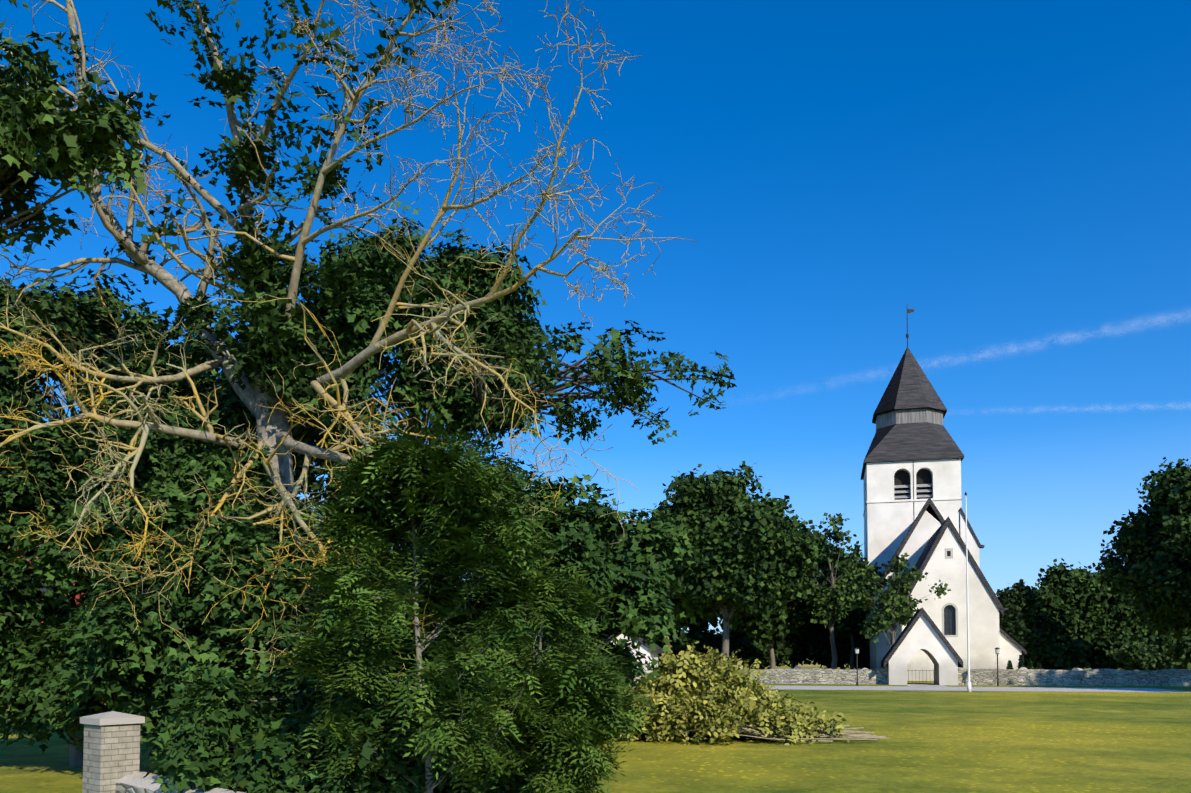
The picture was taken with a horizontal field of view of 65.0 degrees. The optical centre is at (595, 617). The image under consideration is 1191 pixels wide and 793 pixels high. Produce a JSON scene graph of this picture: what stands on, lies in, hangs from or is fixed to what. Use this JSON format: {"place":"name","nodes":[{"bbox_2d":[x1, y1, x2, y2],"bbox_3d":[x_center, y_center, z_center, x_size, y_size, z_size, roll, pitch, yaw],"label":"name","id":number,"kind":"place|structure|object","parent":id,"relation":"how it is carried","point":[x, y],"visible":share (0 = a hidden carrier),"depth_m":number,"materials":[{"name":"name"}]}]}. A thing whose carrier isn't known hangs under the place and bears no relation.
{"place":"outdoors","nodes":[
{"label":"outdoors","id":0,"kind":"place"},
{"bbox_2d":[0,311,54,549],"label":"maple","id":1,"kind":"object","parent":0,"point":[9,363],"depth_m":16.03,"materials":[{"name":"green plant"}]},
{"bbox_2d":[0,18,152,260],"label":"maple","id":2,"kind":"object","parent":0,"point":[64,155],"depth_m":10.94,"materials":[{"name":"green plant"}]},
{"bbox_2d":[8,546,209,635],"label":"red house","id":3,"kind":"structure","parent":0,"point":[45,590],"depth_m":36.53,"materials":[{"name":"red"}]},
{"bbox_2d":[0,270,224,593],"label":"maple","id":4,"kind":"object","parent":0,"point":[66,313],"depth_m":17.74,"materials":[{"name":"green plant"}]},
{"bbox_2d":[42,392,293,642],"bbox_3d":[-6.212,-0.554,13.419,4.049,5.617,2.888,0,-3,2],"label":"maple","id":5,"kind":"object","parent":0,"point":[177,452],"depth_m":13.04,"materials":[{"name":"green plant"}]},
{"bbox_2d":[46,325,411,508],"bbox_3d":[-6.498,-1.553,17.143,6.241,7.939,4.385,0,-3,2],"label":"maple","id":6,"kind":"object","parent":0,"point":[231,406],"depth_m":16.09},
{"bbox_2d":[141,624,568,792],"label":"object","id":7,"kind":"object","parent":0,"point":[218,714],"depth_m":9.75,"materials":[{"name":"green plant"}]},
{"bbox_2d":[214,200,558,684],"bbox_3d":[-4.522,-3.068,20.282,7.294,11.230,5.855,0,-3,2],"label":"maple","id":8,"kind":"object","parent":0,"point":[355,316],"depth_m":18.91,"materials":[{"name":"green plant"}]},
{"bbox_2d":[0,659,1190,792],"bbox_3d":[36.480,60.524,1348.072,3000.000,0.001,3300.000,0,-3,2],"label":"ground","id":9,"kind":"structure","parent":0,"point":[1024,742],"depth_m":16.62,"materials":[{"name":"green plant"}]},
{"bbox_2d":[0,409,207,767],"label":"maple","id":10,"kind":"object","parent":9,"relation":"on","point":[26,678],"depth_m":12.92,"materials":[{"name":"green plant"}]},
{"bbox_2d":[80,711,245,792],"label":"stone gatepost wall","id":11,"kind":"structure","parent":9,"relation":"on","point":[111,756],"depth_m":10.88,"materials":[{"name":"brick"}]},
{"bbox_2d":[38,461,424,769],"bbox_3d":[-4.809,0.178,12.907,5.149,4.516,3.799,1,-3,-19],"label":"tree","id":12,"kind":"object","parent":9,"relation":"on","point":[103,665],"depth_m":11.79,"materials":[{"name":"green plant"}]},
{"bbox_2d":[0,0,696,700],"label":"old tree","id":13,"kind":"object","parent":9,"relation":"on","point":[274,430],"depth_m":12.87,"materials":[{"name":"brown plant"}]},
{"bbox_2d":[270,412,576,792],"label":"young ash","id":14,"kind":"object","parent":9,"relation":"on","point":[393,469],"depth_m":9.12},
{"bbox_2d":[377,454,702,700],"bbox_3d":[-1.183,-0.164,16.904,5.964,5.205,5.095,0,-3,2],"label":"tree","id":15,"kind":"object","parent":9,"relation":"on","point":[645,551],"depth_m":15.70,"materials":[{"name":"green plant"}]},
{"bbox_2d":[429,553,658,792],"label":"young ash","id":16,"kind":"object","parent":9,"relation":"on","point":[593,716],"depth_m":10.06},
{"bbox_2d":[566,511,630,642],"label":"tree","id":17,"kind":"object","parent":9,"relation":"on","point":[617,536],"depth_m":83.81,"materials":[{"name":"green plant"}]},
{"bbox_2d":[608,539,695,641],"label":"tree","id":18,"kind":"object","parent":9,"relation":"on","point":[674,601],"visible":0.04,"depth_m":77.09,"materials":[{"name":"green plant"}]},
{"bbox_2d":[615,515,718,631],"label":"tree","id":19,"kind":"object","parent":9,"relation":"on","point":[703,623],"depth_m":97.79,"materials":[{"name":"green plant"}]},
{"bbox_2d":[655,631,696,662],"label":"bush","id":20,"kind":"object","parent":9,"relation":"on","point":[678,645],"visible":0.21,"depth_m":90.03,"materials":[{"name":"green plant"}]},
{"bbox_2d":[658,624,758,669],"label":"yard shrub","id":21,"kind":"object","parent":9,"relation":"on","point":[706,638],"depth_m":94.73,"materials":[{"name":"green plant"}]},
{"bbox_2d":[645,461,824,666],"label":"ash tree","id":22,"kind":"object","parent":9,"relation":"on","point":[771,568],"depth_m":70.91,"materials":[{"name":"green plant"}]},
{"bbox_2d":[609,636,890,744],"bbox_3d":[2.576,1.618,19.809,6.789,2.377,4.960,0,-3,2],"label":"branch pile","id":23,"kind":"object","parent":9,"relation":"on","point":[686,687],"depth_m":18.76,"materials":[{"name":"green plant"}]},
{"bbox_2d":[709,626,811,668],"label":"yard shrub","id":24,"kind":"object","parent":9,"relation":"on","point":[784,653],"depth_m":98.18,"materials":[{"name":"green plant"}]},
{"bbox_2d":[733,562,824,668],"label":"tree","id":25,"kind":"object","parent":9,"relation":"on","point":[774,626],"depth_m":86.32,"materials":[{"name":"green plant"}]},
{"bbox_2d":[731,525,860,668],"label":"tree","id":26,"kind":"object","parent":9,"relation":"on","point":[807,627],"depth_m":101.40,"materials":[{"name":"green plant"}]},
{"bbox_2d":[785,628,849,669],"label":"yard shrub","id":27,"kind":"object","parent":9,"relation":"on","point":[817,646],"depth_m":100.77,"materials":[{"name":"green plant"}]},
{"bbox_2d":[808,512,870,668],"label":"ash tree","id":28,"kind":"object","parent":9,"relation":"on","point":[822,595],"depth_m":83.27,"materials":[{"name":"green plant"}]},
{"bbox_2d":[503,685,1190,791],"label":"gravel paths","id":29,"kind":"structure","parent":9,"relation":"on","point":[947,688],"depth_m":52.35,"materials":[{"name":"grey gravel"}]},
{"bbox_2d":[815,561,881,668],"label":"tree","id":30,"kind":"object","parent":9,"relation":"on","point":[854,618],"depth_m":95.90,"materials":[{"name":"green plant"}]},
{"bbox_2d":[828,635,869,668],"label":"yard shrub","id":31,"kind":"object","parent":9,"relation":"on","point":[843,649],"visible":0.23,"depth_m":97.88,"materials":[{"name":"green plant"}]},
{"bbox_2d":[854,648,859,685],"bbox_3d":[16.100,2.996,57.506,0.370,2.360,0.370,1,-3,-21],"label":"lamp post","id":32,"kind":"object","parent":9,"relation":"on","point":[856,651],"visible":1,"depth_m":57.46,"materials":[{"name":"black metal"}]},
{"bbox_2d":[836,552,950,645],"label":"tree","id":33,"kind":"object","parent":9,"relation":"on","point":[858,597],"depth_m":66.35,"materials":[{"name":"green plant"}]},
{"bbox_2d":[881,607,962,684],"bbox_3d":[21.145,1.854,60.809,4.760,4.930,3.600,-1,-3,14],"label":"lychgate","id":34,"kind":"object","parent":9,"relation":"on","point":[921,631],"visible":0.98,"depth_m":59.43,"materials":[{"name":"paint"}]},
{"bbox_2d":[737,666,1138,670],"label":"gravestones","id":35,"kind":"object","parent":9,"relation":"on","point":[799,667],"visible":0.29,"depth_m":65.83,"materials":[{"name":"grey stone"}]},
{"bbox_2d":[861,309,1026,680],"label":"church","id":36,"kind":"structure","parent":9,"relation":"on","point":[911,471],"depth_m":97.22,"materials":[{"name":"paint"}]},
{"bbox_2d":[965,492,970,691],"bbox_3d":[18.684,-1.349,46.950,0.217,10.120,0.217,0,-3,2],"label":"flagpole","id":37,"kind":"object","parent":9,"relation":"on","point":[968,666],"visible":1,"depth_m":46.86,"materials":[{"name":"white metal"}]},
{"bbox_2d":[995,647,999,685],"bbox_3d":[24.644,2.986,57.273,0.370,2.360,0.370,-1,-3,24],"label":"lamp post","id":38,"kind":"object","parent":9,"relation":"on","point":[997,649],"visible":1,"depth_m":57.22,"materials":[{"name":"black metal"}]},
{"bbox_2d":[995,587,1030,644],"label":"tree","id":39,"kind":"object","parent":9,"relation":"on","point":[1012,625],"visible":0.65,"depth_m":94.35,"materials":[{"name":"green plant"}]},
{"bbox_2d":[1006,655,1041,669],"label":"thujas","id":40,"kind":"object","parent":9,"relation":"on","point":[1020,665],"visible":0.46,"depth_m":69.60,"materials":[{"name":"green plant"}]},
{"bbox_2d":[1010,579,1041,661],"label":"tree","id":41,"kind":"object","parent":9,"relation":"on","point":[1029,615],"depth_m":97.05,"materials":[{"name":"green plant"}]},
{"bbox_2d":[1019,631,1091,669],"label":"yard shrub","id":42,"kind":"object","parent":9,"relation":"on","point":[1046,654],"visible":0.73,"depth_m":100.69,"materials":[{"name":"green plant"}]},
{"bbox_2d":[1011,558,1153,649],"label":"oak tree","id":43,"kind":"object","parent":9,"relation":"on","point":[1070,602],"depth_m":106.40,"materials":[{"name":"green plant"}]},
{"bbox_2d":[1061,624,1144,668],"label":"yard shrub","id":44,"kind":"object","parent":9,"relation":"on","point":[1098,657],"visible":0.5,"depth_m":103.47,"materials":[{"name":"green plant"}]},
{"bbox_2d":[1106,641,1176,670],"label":"bush","id":45,"kind":"object","parent":9,"relation":"on","point":[1134,656],"visible":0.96,"depth_m":68.01,"materials":[{"name":"green plant"}]},
{"bbox_2d":[1092,457,1190,634],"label":"tree","id":46,"kind":"object","parent":9,"relation":"on","point":[1151,557],"depth_m":85.08,"materials":[{"name":"green plant"}]},
{"bbox_2d":[1123,635,1161,669],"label":"tree","id":47,"kind":"object","parent":9,"relation":"on","point":[1148,639],"depth_m":109.58,"materials":[{"name":"green plant"}]},
{"bbox_2d":[1140,621,1190,642],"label":"tree","id":48,"kind":"object","parent":9,"relation":"on","point":[1178,637],"depth_m":117.87,"materials":[{"name":"green plant"}]},
{"bbox_2d":[1142,633,1190,668],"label":"yard shrub","id":49,"kind":"object","parent":9,"relation":"on","point":[1179,652],"visible":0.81,"depth_m":97.27,"materials":[{"name":"green plant"}]},
{"bbox_2d":[0,0,1190,633],"label":"sky","id":50,"kind":"structure","parent":0,"point":[1003,172],"materials":[{"name":"blue"}]},
{"bbox_2d":[464,320,736,444],"bbox_3d":[-0.126,-4.295,17.227,5.350,1.983,4.629,0,-3,2],"label":"maple spray","id":51,"kind":"object","parent":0,"point":[628,376],"depth_m":16.64,"materials":[{"name":"green plant"}]},
{"bbox_2d":[597,626,662,682],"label":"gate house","id":52,"kind":"structure","parent":0,"point":[650,653],"depth_m":63.98,"materials":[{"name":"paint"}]},
{"bbox_2d":[405,668,1190,685],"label":"churchyard wall","id":53,"kind":"structure","parent":0,"point":[1115,677],"depth_m":58.73,"materials":[{"name":"stone"}]},
{"bbox_2d":[767,664,849,666],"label":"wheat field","id":54,"kind":"structure","parent":0,"point":[807,665],"depth_m":230.60,"materials":[{"name":"beige plant"}]},
{"bbox_2d":[736,308,1189,405],"bbox_3d":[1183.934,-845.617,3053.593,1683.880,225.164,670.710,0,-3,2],"label":"cloud","id":55,"kind":"structure","parent":0,"point":[1008,348],"depth_m":2988.44,"materials":[{"name":"white"}]},
{"bbox_2d":[947,401,1189,414],"bbox_3d":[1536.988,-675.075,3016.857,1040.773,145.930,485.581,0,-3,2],"label":"contrail","id":56,"kind":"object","parent":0,"point":[1081,408],"depth_m":2993.53,"materials":[{"name":"white"}]}
]}

